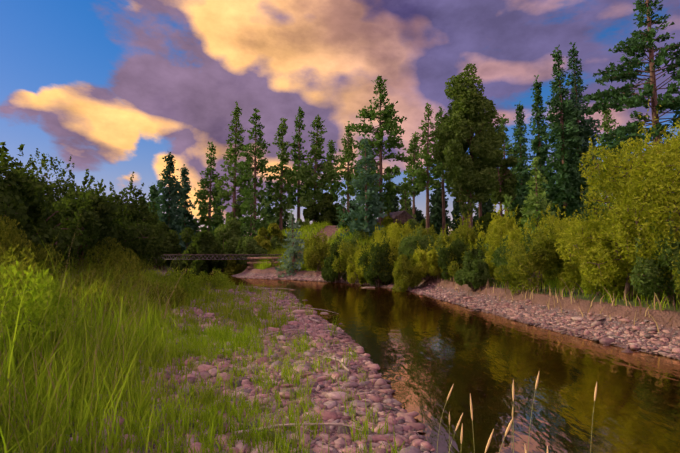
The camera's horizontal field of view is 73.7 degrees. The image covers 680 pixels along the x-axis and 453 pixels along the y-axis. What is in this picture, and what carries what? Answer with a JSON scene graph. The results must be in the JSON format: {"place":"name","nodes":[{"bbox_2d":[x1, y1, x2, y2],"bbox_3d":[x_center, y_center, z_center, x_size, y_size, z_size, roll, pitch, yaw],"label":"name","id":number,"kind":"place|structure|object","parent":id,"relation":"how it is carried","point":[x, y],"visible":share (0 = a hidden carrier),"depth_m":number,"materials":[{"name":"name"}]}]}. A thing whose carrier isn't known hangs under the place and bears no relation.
{"place":"outdoors","nodes":[
{"label":"outdoors","id":0,"kind":"place"},
{"bbox_2d":[0,225,679,452],"bbox_3d":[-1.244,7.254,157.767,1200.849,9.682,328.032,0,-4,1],"label":"ground","id":1,"kind":"structure","parent":0,"point":[663,317],"depth_m":12.69,"materials":[{"name":"brown soil"}]},
{"bbox_2d":[0,244,49,306],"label":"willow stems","id":2,"kind":"object","parent":1,"relation":"on","point":[6,253],"visible":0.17,"depth_m":9.26,"materials":[{"name":"green plant"}]},
{"bbox_2d":[0,212,66,283],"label":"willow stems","id":3,"kind":"object","parent":1,"relation":"on","point":[8,239],"visible":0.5,"depth_m":12.41,"materials":[{"name":"green plant"}]},
{"bbox_2d":[0,142,79,266],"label":"alder bush stems","id":4,"kind":"object","parent":1,"relation":"on","point":[13,194],"visible":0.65,"depth_m":14.66,"materials":[{"name":"green plant"}]},
{"bbox_2d":[0,261,94,355],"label":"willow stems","id":5,"kind":"object","parent":1,"relation":"on","point":[34,286],"visible":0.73,"depth_m":6.38,"materials":[{"name":"green plant"}]},
{"bbox_2d":[15,148,79,208],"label":"alder bush stems","id":6,"kind":"object","parent":1,"relation":"on","point":[60,188],"visible":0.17,"depth_m":27.20,"materials":[{"name":"green plant"}]},
{"bbox_2d":[0,144,105,272],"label":"alder bush stems","id":7,"kind":"object","parent":1,"relation":"on","point":[70,213],"visible":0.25,"depth_m":16.88,"materials":[{"name":"green plant"}]},
{"bbox_2d":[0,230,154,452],"bbox_3d":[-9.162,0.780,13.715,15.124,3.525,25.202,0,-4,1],"label":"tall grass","id":8,"kind":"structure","parent":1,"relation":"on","point":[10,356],"depth_m":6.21,"materials":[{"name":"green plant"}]},
{"bbox_2d":[44,169,131,272],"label":"alder bush stems","id":9,"kind":"object","parent":1,"relation":"on","point":[105,216],"visible":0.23,"depth_m":19.92,"materials":[{"name":"green plant"}]},
{"bbox_2d":[47,280,135,320],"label":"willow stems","id":10,"kind":"object","parent":1,"relation":"on","point":[110,293],"visible":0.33,"depth_m":9.83,"materials":[{"name":"green plant"}]},
{"bbox_2d":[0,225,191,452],"bbox_3d":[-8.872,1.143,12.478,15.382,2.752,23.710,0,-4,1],"label":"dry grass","id":11,"kind":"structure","parent":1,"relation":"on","point":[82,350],"depth_m":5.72,"materials":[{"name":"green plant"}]},
{"bbox_2d":[0,221,202,452],"bbox_3d":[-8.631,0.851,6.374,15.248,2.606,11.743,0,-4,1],"label":"grass","id":12,"kind":"structure","parent":1,"relation":"on","point":[25,435],"depth_m":4.88,"materials":[{"name":"green plant"}]},
{"bbox_2d":[57,236,149,281],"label":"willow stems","id":13,"kind":"object","parent":1,"relation":"on","point":[116,253],"visible":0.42,"depth_m":18.68,"materials":[{"name":"green plant"}]},
{"bbox_2d":[60,254,173,308],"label":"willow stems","id":14,"kind":"object","parent":1,"relation":"on","point":[85,276],"visible":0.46,"depth_m":13.46,"materials":[{"name":"green plant"}]},
{"bbox_2d":[76,172,163,266],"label":"alder bush stems","id":15,"kind":"object","parent":1,"relation":"on","point":[140,240],"visible":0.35,"depth_m":23.98,"materials":[{"name":"green plant"}]},
{"bbox_2d":[125,197,167,269],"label":"alder bush stems","id":16,"kind":"object","parent":1,"relation":"on","point":[158,252],"visible":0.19,"depth_m":32.59,"materials":[{"name":"green plant"}]},
{"bbox_2d":[145,184,161,227],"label":"conifer tree","id":17,"kind":"object","parent":1,"relation":"on","point":[153,190],"visible":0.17,"depth_m":70.92,"materials":[{"name":"green plant"}]},
{"bbox_2d":[144,221,179,269],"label":"thicket bush stems","id":18,"kind":"object","parent":1,"relation":"on","point":[169,234],"visible":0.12,"depth_m":47.98,"materials":[{"name":"green plant"}]},
{"bbox_2d":[146,283,187,306],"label":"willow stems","id":19,"kind":"object","parent":1,"relation":"on","point":[179,294],"visible":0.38,"depth_m":14.32,"materials":[{"name":"green plant"}]},
{"bbox_2d":[132,267,203,297],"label":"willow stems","id":20,"kind":"object","parent":1,"relation":"on","point":[180,280],"visible":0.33,"depth_m":17.11,"materials":[{"name":"green plant"}]},
{"bbox_2d":[151,152,190,266],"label":"conifer tree","id":21,"kind":"object","parent":1,"relation":"on","point":[168,206],"visible":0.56,"depth_m":56.30,"materials":[{"name":"green plant"}]},
{"bbox_2d":[167,227,193,272],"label":"thicket bush stems","id":22,"kind":"object","parent":1,"relation":"on","point":[185,236],"visible":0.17,"depth_m":46.58,"materials":[{"name":"green plant"}]},
{"bbox_2d":[178,164,196,241],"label":"conifer tree","id":23,"kind":"object","parent":1,"relation":"on","point":[185,206],"visible":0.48,"depth_m":63.35,"materials":[{"name":"green plant"}]},
{"bbox_2d":[0,313,404,452],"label":"grass bar tufts","id":24,"kind":"object","parent":1,"relation":"on","point":[206,397],"visible":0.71,"depth_m":4.96,"materials":[{"name":"green plant"}]},
{"bbox_2d":[182,230,227,274],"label":"thicket bush stems","id":25,"kind":"object","parent":1,"relation":"on","point":[203,242],"visible":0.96,"depth_m":42.97,"materials":[{"name":"green plant"}]},
{"bbox_2d":[193,142,223,234],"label":"conifer tree","id":26,"kind":"object","parent":1,"relation":"on","point":[204,207],"visible":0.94,"depth_m":64.22,"materials":[{"name":"green plant"}]},
{"bbox_2d":[193,267,230,289],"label":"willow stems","id":27,"kind":"object","parent":1,"relation":"on","point":[216,280],"visible":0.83,"depth_m":22.41,"materials":[{"name":"green plant"}]},
{"bbox_2d":[154,254,280,259],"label":"bridge","id":28,"kind":"structure","parent":1,"relation":"on","point":[213,255],"depth_m":40.45,"materials":[{"name":"wood"}]},
{"bbox_2d":[14,348,432,452],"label":"pebbles","id":29,"kind":"object","parent":1,"relation":"on","point":[406,421],"visible":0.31,"depth_m":5.42,"materials":[{"name":"stone"}]},
{"bbox_2d":[214,217,241,272],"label":"thicket bush stems","id":30,"kind":"object","parent":1,"relation":"on","point":[229,230],"visible":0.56,"depth_m":47.59,"materials":[{"name":"green plant"}]},
{"bbox_2d":[125,275,337,339],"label":"grass bar tufts","id":31,"kind":"object","parent":1,"relation":"on","point":[243,319],"visible":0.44,"depth_m":13.49,"materials":[{"name":"green plant"}]},
{"bbox_2d":[214,101,253,236],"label":"conifer tree","id":32,"kind":"object","parent":1,"relation":"on","point":[225,195],"visible":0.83,"depth_m":60.48,"materials":[{"name":"green plant"}]},
{"bbox_2d":[223,256,246,273],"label":"hill shrub leaves","id":33,"kind":"object","parent":1,"relation":"on","point":[232,268],"visible":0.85,"depth_m":44.27,"materials":[{"name":"green plant"}]},
{"bbox_2d":[241,195,259,237],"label":"conifer tree","id":34,"kind":"object","parent":1,"relation":"on","point":[249,229],"visible":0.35,"depth_m":53.21,"materials":[{"name":"green plant"}]},
{"bbox_2d":[236,236,267,266],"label":"thicket bush stems","id":35,"kind":"object","parent":1,"relation":"on","point":[247,245],"visible":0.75,"depth_m":43.17,"materials":[{"name":"green plant"}]},
{"bbox_2d":[230,108,279,236],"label":"conifer tree","id":36,"kind":"object","parent":1,"relation":"on","point":[250,169],"visible":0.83,"depth_m":57.23,"materials":[{"name":"green plant"}]},
{"bbox_2d":[247,257,280,268],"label":"log crib abutment","id":37,"kind":"object","parent":1,"relation":"on","point":[251,262],"visible":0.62,"depth_m":40.13,"materials":[{"name":"wood"}]},
{"bbox_2d":[253,223,283,251],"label":"thicket bush stems","id":38,"kind":"object","parent":1,"relation":"on","point":[261,238],"visible":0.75,"depth_m":45.48,"materials":[{"name":"green plant"}]},
{"bbox_2d":[262,179,277,235],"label":"conifer tree","id":39,"kind":"object","parent":1,"relation":"on","point":[268,198],"visible":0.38,"depth_m":66.30,"materials":[{"name":"green plant"}]},
{"bbox_2d":[270,236,289,251],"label":"hill shrub leaves","id":40,"kind":"object","parent":1,"relation":"on","point":[274,240],"visible":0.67,"depth_m":45.25,"materials":[{"name":"plant"}]},
{"bbox_2d":[266,118,295,230],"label":"conifer tree","id":41,"kind":"object","parent":1,"relation":"on","point":[285,205],"visible":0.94,"depth_m":61.10,"materials":[{"name":"green plant"}]},
{"bbox_2d":[275,210,305,276],"bbox_3d":[-3.822,1.593,36.899,2.678,5.891,3.043,0,-4,1],"label":"conifer tree","id":42,"kind":"object","parent":1,"relation":"on","point":[292,252],"visible":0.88,"depth_m":36.65,"materials":[{"name":"green plant"}]},
{"bbox_2d":[283,106,316,218],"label":"conifer tree","id":43,"kind":"object","parent":1,"relation":"on","point":[297,159],"visible":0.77,"depth_m":65.09,"materials":[{"name":"green plant"}]},
{"bbox_2d":[248,230,377,270],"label":"bank grass","id":44,"kind":"structure","parent":1,"relation":"on","point":[264,264],"depth_m":42.98,"materials":[{"name":"green plant"}]},
{"bbox_2d":[301,228,328,263],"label":"willow shrub stems","id":45,"kind":"object","parent":1,"relation":"on","point":[316,239],"visible":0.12,"depth_m":38.20,"materials":[{"name":"green plant"}]},
{"bbox_2d":[293,115,339,222],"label":"conifer tree","id":46,"kind":"object","parent":1,"relation":"on","point":[310,173],"visible":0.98,"depth_m":59.06,"materials":[{"name":"green plant"}]},
{"bbox_2d":[303,235,345,271],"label":"willow shrub stems","id":47,"kind":"object","parent":1,"relation":"on","point":[312,256],"visible":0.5,"depth_m":34.42,"materials":[{"name":"green plant"}]},
{"bbox_2d":[303,192,350,225],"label":"understory bush leaves","id":48,"kind":"object","parent":1,"relation":"on","point":[326,206],"visible":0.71,"depth_m":57.03,"materials":[{"name":"green plant"}]},
{"bbox_2d":[317,140,343,201],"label":"conifer tree","id":49,"kind":"object","parent":1,"relation":"on","point":[334,189],"visible":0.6,"depth_m":72.46,"materials":[{"name":"green plant"}]},
{"bbox_2d":[235,276,426,434],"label":"driftwood sticks","id":50,"kind":"object","parent":1,"relation":"on","point":[327,424],"visible":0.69,"depth_m":4.75,"materials":[{"name":"wood"}]},
{"bbox_2d":[321,236,346,282],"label":"willow shrub stems","id":51,"kind":"object","parent":1,"relation":"on","point":[328,273],"visible":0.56,"depth_m":31.32,"materials":[{"name":"green plant"}]},
{"bbox_2d":[0,344,679,452],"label":"pebbles","id":52,"kind":"object","parent":1,"relation":"on","point":[432,448],"visible":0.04,"depth_m":5.41,"materials":[{"name":"stone"}]},
{"bbox_2d":[190,272,496,306],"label":"pebbles","id":53,"kind":"object","parent":1,"relation":"on","point":[440,292],"visible":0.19,"depth_m":20.79,"materials":[{"name":"stone"}]},
{"bbox_2d":[335,195,352,229],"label":"conifer tree","id":54,"kind":"object","parent":1,"relation":"on","point":[343,212],"visible":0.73,"depth_m":49.82,"materials":[{"name":"green plant"}]},
{"bbox_2d":[336,121,357,211],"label":"conifer tree","id":55,"kind":"object","parent":1,"relation":"on","point":[343,160],"visible":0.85,"depth_m":75.31,"materials":[{"name":"green plant"}]},
{"bbox_2d":[332,232,370,283],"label":"willow shrub stems","id":56,"kind":"object","parent":1,"relation":"on","point":[348,257],"visible":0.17,"depth_m":29.98,"materials":[{"name":"green plant"}]},
{"bbox_2d":[346,238,372,284],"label":"willow shrub stems","id":57,"kind":"object","parent":1,"relation":"on","point":[351,276],"visible":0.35,"depth_m":28.30,"materials":[{"name":"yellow plant"}]},
{"bbox_2d":[340,135,387,237],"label":"spruce tree","id":58,"kind":"object","parent":1,"relation":"on","point":[366,220],"visible":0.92,"depth_m":46.65,"materials":[{"name":"green plant"}]},
{"bbox_2d":[86,292,663,449],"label":"rocks","id":59,"kind":"object","parent":1,"relation":"on","point":[607,341],"visible":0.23,"depth_m":9.01,"materials":[{"name":"stone"}]},
{"bbox_2d":[357,231,396,286],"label":"willow shrub stems","id":60,"kind":"object","parent":1,"relation":"on","point":[381,280],"visible":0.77,"depth_m":26.75,"materials":[{"name":"green plant"}]},
{"bbox_2d":[347,76,414,224],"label":"conifer tree","id":61,"kind":"object","parent":1,"relation":"on","point":[379,144],"visible":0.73,"depth_m":52.39,"materials":[{"name":"green plant"}]},
{"bbox_2d":[354,228,407,283],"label":"willow shrub stems","id":62,"kind":"object","parent":1,"relation":"on","point":[393,244],"visible":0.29,"depth_m":27.55,"materials":[{"name":"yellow plant"}]},
{"bbox_2d":[370,219,415,242],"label":"willow shrub stems","id":63,"kind":"object","parent":1,"relation":"on","point":[392,229],"visible":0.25,"depth_m":42.12,"materials":[{"name":"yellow plant"}]},
{"bbox_2d":[392,249,421,291],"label":"willow shrub stems","id":64,"kind":"object","parent":1,"relation":"on","point":[404,282],"visible":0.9,"depth_m":23.65,"materials":[{"name":"green plant"}]},
{"bbox_2d":[397,182,416,219],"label":"conifer tree","id":65,"kind":"object","parent":1,"relation":"on","point":[404,202],"visible":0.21,"depth_m":57.86,"materials":[{"name":"green plant"}]},
{"bbox_2d":[401,131,430,214],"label":"conifer tree","id":66,"kind":"object","parent":1,"relation":"on","point":[414,146],"visible":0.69,"depth_m":79.77,"materials":[{"name":"green plant"}]},
{"bbox_2d":[397,222,437,247],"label":"willow shrub stems","id":67,"kind":"object","parent":1,"relation":"on","point":[427,232],"visible":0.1,"depth_m":34.72,"materials":[{"name":"green plant"}]},
{"bbox_2d":[155,296,679,366],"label":"pebbles","id":68,"kind":"object","parent":1,"relation":"on","point":[509,311],"visible":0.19,"depth_m":10.63,"materials":[{"name":"stone"}]},
{"bbox_2d":[398,225,450,273],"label":"willow shrub stems","id":69,"kind":"object","parent":1,"relation":"on","point":[408,248],"visible":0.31,"depth_m":25.65,"materials":[{"name":"green plant"}]},
{"bbox_2d":[412,103,443,234],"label":"conifer tree","id":70,"kind":"object","parent":1,"relation":"on","point":[428,161],"visible":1,"depth_m":63.03,"materials":[{"name":"green plant"}]},
{"bbox_2d":[412,236,449,280],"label":"willow shrub stems","id":71,"kind":"object","parent":1,"relation":"on","point":[426,261],"visible":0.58,"depth_m":23.46,"materials":[{"name":"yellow plant"}]},
{"bbox_2d":[429,106,453,235],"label":"conifer tree","id":72,"kind":"object","parent":1,"relation":"on","point":[437,119],"visible":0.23,"depth_m":67.82,"materials":[{"name":"green plant"}]},
{"bbox_2d":[430,189,453,235],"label":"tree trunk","id":73,"kind":"object","parent":1,"relation":"on","point":[437,218],"visible":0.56,"depth_m":155.42,"materials":[{"name":"green plant"}]},
{"bbox_2d":[450,198,465,230],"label":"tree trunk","id":74,"kind":"object","parent":1,"relation":"on","point":[456,210],"visible":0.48,"depth_m":206.30,"materials":[{"name":"green plant"}]},
{"bbox_2d":[437,231,486,280],"bbox_3d":[5.925,1.448,21.915,2.467,2.605,2.252,0,-4,1],"label":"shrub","id":75,"kind":"object","parent":1,"relation":"on","point":[459,247],"visible":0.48,"depth_m":21.63,"materials":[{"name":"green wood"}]},
{"bbox_2d":[446,240,484,275],"bbox_3d":[6.004,1.682,22.005,2.448,2.132,1.734,2,-4,-24],"label":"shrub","id":76,"kind":"object","parent":1,"relation":"on","point":[452,271],"visible":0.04,"depth_m":21.27,"materials":[{"name":"green plant"}]},
{"bbox_2d":[440,211,493,251],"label":"willow bush stems","id":77,"kind":"object","parent":1,"relation":"on","point":[463,231],"visible":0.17,"depth_m":26.12,"materials":[{"name":"green plant"}]},
{"bbox_2d":[432,63,506,231],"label":"deciduous tree","id":78,"kind":"object","parent":1,"relation":"on","point":[472,110],"visible":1,"depth_m":48.76,"materials":[{"name":"green plant"}]},
{"bbox_2d":[454,243,494,290],"bbox_3d":[5.518,1.665,18.687,1.621,2.006,1.694,0,-4,1],"label":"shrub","id":79,"kind":"object","parent":1,"relation":"on","point":[470,274],"visible":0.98,"depth_m":18.35,"materials":[{"name":"green plant"}]},
{"bbox_2d":[459,216,490,236],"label":"understory bush leaves","id":80,"kind":"object","parent":1,"relation":"on","point":[486,221],"visible":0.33,"depth_m":57.50,"materials":[{"name":"green plant"}]},
{"bbox_2d":[474,197,495,220],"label":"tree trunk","id":81,"kind":"object","parent":1,"relation":"on","point":[487,207],"visible":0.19,"depth_m":155.03,"materials":[{"name":"green plant"}]},
{"bbox_2d":[483,226,512,280],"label":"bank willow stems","id":82,"kind":"object","parent":1,"relation":"on","point":[489,256],"visible":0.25,"depth_m":19.32,"materials":[{"name":"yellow plant"}]},
{"bbox_2d":[488,145,517,216],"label":"tree","id":83,"kind":"object","parent":1,"relation":"on","point":[507,180],"visible":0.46,"depth_m":57.38,"materials":[{"name":"green plant"}]},
{"bbox_2d":[468,203,542,253],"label":"willow bush stems","id":84,"kind":"object","parent":1,"relation":"on","point":[498,224],"visible":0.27,"depth_m":23.04,"materials":[{"name":"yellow plant"}]},
{"bbox_2d":[499,114,524,210],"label":"conifer tree","id":85,"kind":"object","parent":1,"relation":"on","point":[511,151],"visible":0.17,"depth_m":71.75,"materials":[{"name":"green plant"}]},
{"bbox_2d":[437,389,594,452],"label":"grass seed stalks","id":86,"kind":"object","parent":1,"relation":"on","point":[504,437],"visible":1,"depth_m":3.62,"materials":[{"name":"beige"}]},
{"bbox_2d":[447,373,596,452],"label":"grass seed heads","id":87,"kind":"object","parent":86,"relation":"attached to","point":[507,429],"visible":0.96,"depth_m":3.33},
{"bbox_2d":[510,101,532,208],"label":"conifer tree","id":88,"kind":"object","parent":1,"relation":"on","point":[519,133],"visible":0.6,"depth_m":77.68,"materials":[{"name":"green plant"}]},
{"bbox_2d":[490,229,556,284],"bbox_3d":[7.294,1.243,18.064,2.491,2.467,2.354,-1,-4,19],"label":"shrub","id":89,"kind":"object","parent":1,"relation":"on","point":[498,259],"visible":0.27,"depth_m":17.70,"materials":[{"name":"green plant"}]},
{"bbox_2d":[493,217,569,294],"bbox_3d":[6.649,1.023,15.572,2.511,2.722,2.489,0,-4,1],"label":"shrub","id":90,"kind":"object","parent":1,"relation":"on","point":[542,259],"visible":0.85,"depth_m":14.94,"materials":[{"name":"green plant"}]},
{"bbox_2d":[491,204,571,280],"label":"willow bush stems","id":91,"kind":"object","parent":1,"relation":"on","point":[520,236],"visible":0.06,"depth_m":20.23,"materials":[{"name":"green plant"}]},
{"bbox_2d":[517,157,555,234],"bbox_3d":[17.095,-0.768,38.428,4.964,10.484,4.693,-3,-4,36],"label":"spruce tree","id":92,"kind":"object","parent":1,"relation":"on","point":[536,197],"visible":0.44,"depth_m":38.42,"materials":[{"name":"green plant"}]},
{"bbox_2d":[521,75,553,227],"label":"conifer tree","id":93,"kind":"object","parent":1,"relation":"on","point":[538,145],"visible":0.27,"depth_m":55.94,"materials":[{"name":"green plant"}]},
{"bbox_2d":[422,270,675,331],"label":"dry grass","id":94,"kind":"structure","parent":1,"relation":"on","point":[561,294],"depth_m":13.21,"materials":[{"name":"plant"}]},
{"bbox_2d":[425,269,679,309],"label":"bank grass","id":95,"kind":"structure","parent":1,"relation":"on","point":[552,283],"depth_m":13.02,"materials":[{"name":"green plant"}]},
{"bbox_2d":[529,45,590,229],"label":"conifer tree","id":96,"kind":"object","parent":1,"relation":"on","point":[566,189],"visible":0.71,"depth_m":52.54,"materials":[{"name":"green plant"}]},
{"bbox_2d":[538,204,589,267],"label":"willow bush stems","id":97,"kind":"object","parent":1,"relation":"on","point":[559,221],"visible":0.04,"depth_m":26.23,"materials":[{"name":"green plant"}]},
{"bbox_2d":[559,42,610,220],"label":"conifer tree","id":98,"kind":"object","parent":1,"relation":"on","point":[576,96],"visible":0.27,"depth_m":54.71,"materials":[{"name":"green plant"}]},
{"bbox_2d":[579,146,615,246],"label":"conifer tree","id":99,"kind":"object","parent":1,"relation":"on","point":[595,203],"visible":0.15,"depth_m":47.52,"materials":[{"name":"green plant"}]},
{"bbox_2d":[557,209,654,298],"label":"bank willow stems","id":100,"kind":"object","parent":1,"relation":"on","point":[573,275],"visible":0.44,"depth_m":12.87,"materials":[{"name":"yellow plant"}]},
{"bbox_2d":[584,104,628,209],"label":"conifer tree","id":101,"kind":"object","parent":1,"relation":"on","point":[605,124],"visible":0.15,"depth_m":65.53,"materials":[{"name":"green plant"}]},
{"bbox_2d":[554,99,679,302],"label":"willow bush stems","id":102,"kind":"object","parent":1,"relation":"on","point":[659,202],"visible":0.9,"depth_m":11.74,"materials":[{"name":"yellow plant"}]},
{"bbox_2d":[584,0,679,224],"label":"pine tree","id":103,"kind":"object","parent":1,"relation":"on","point":[621,96],"visible":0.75,"depth_m":35.69,"materials":[{"name":"green plant"}]},
{"bbox_2d":[584,142,679,258],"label":"willow bush stems","id":104,"kind":"object","parent":1,"relation":"on","point":[623,195],"visible":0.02,"depth_m":17.89,"materials":[{"name":"green plant"}]},
{"bbox_2d":[628,211,679,305],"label":"shrub","id":105,"kind":"object","parent":1,"relation":"on","point":[651,285],"visible":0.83,"depth_m":10.92,"materials":[{"name":"green plant"}]},
{"bbox_2d":[671,253,679,300],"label":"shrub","id":106,"kind":"object","parent":1,"relation":"on","point":[674,272],"visible":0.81,"depth_m":9.59,"materials":[{"name":"green plant"}]},
{"bbox_2d":[0,0,679,235],"label":"sky","id":107,"kind":"structure","parent":0,"point":[114,87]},
{"bbox_2d":[282,219,448,241],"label":"hill grass","id":108,"kind":"structure","parent":0,"point":[318,226],"depth_m":49.48,"materials":[{"name":"green plant"}]},
{"bbox_2d":[164,271,679,452],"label":"water","id":109,"kind":"structure","parent":0,"point":[426,353],"depth_m":7.25,"materials":[{"name":"brown liquid"}]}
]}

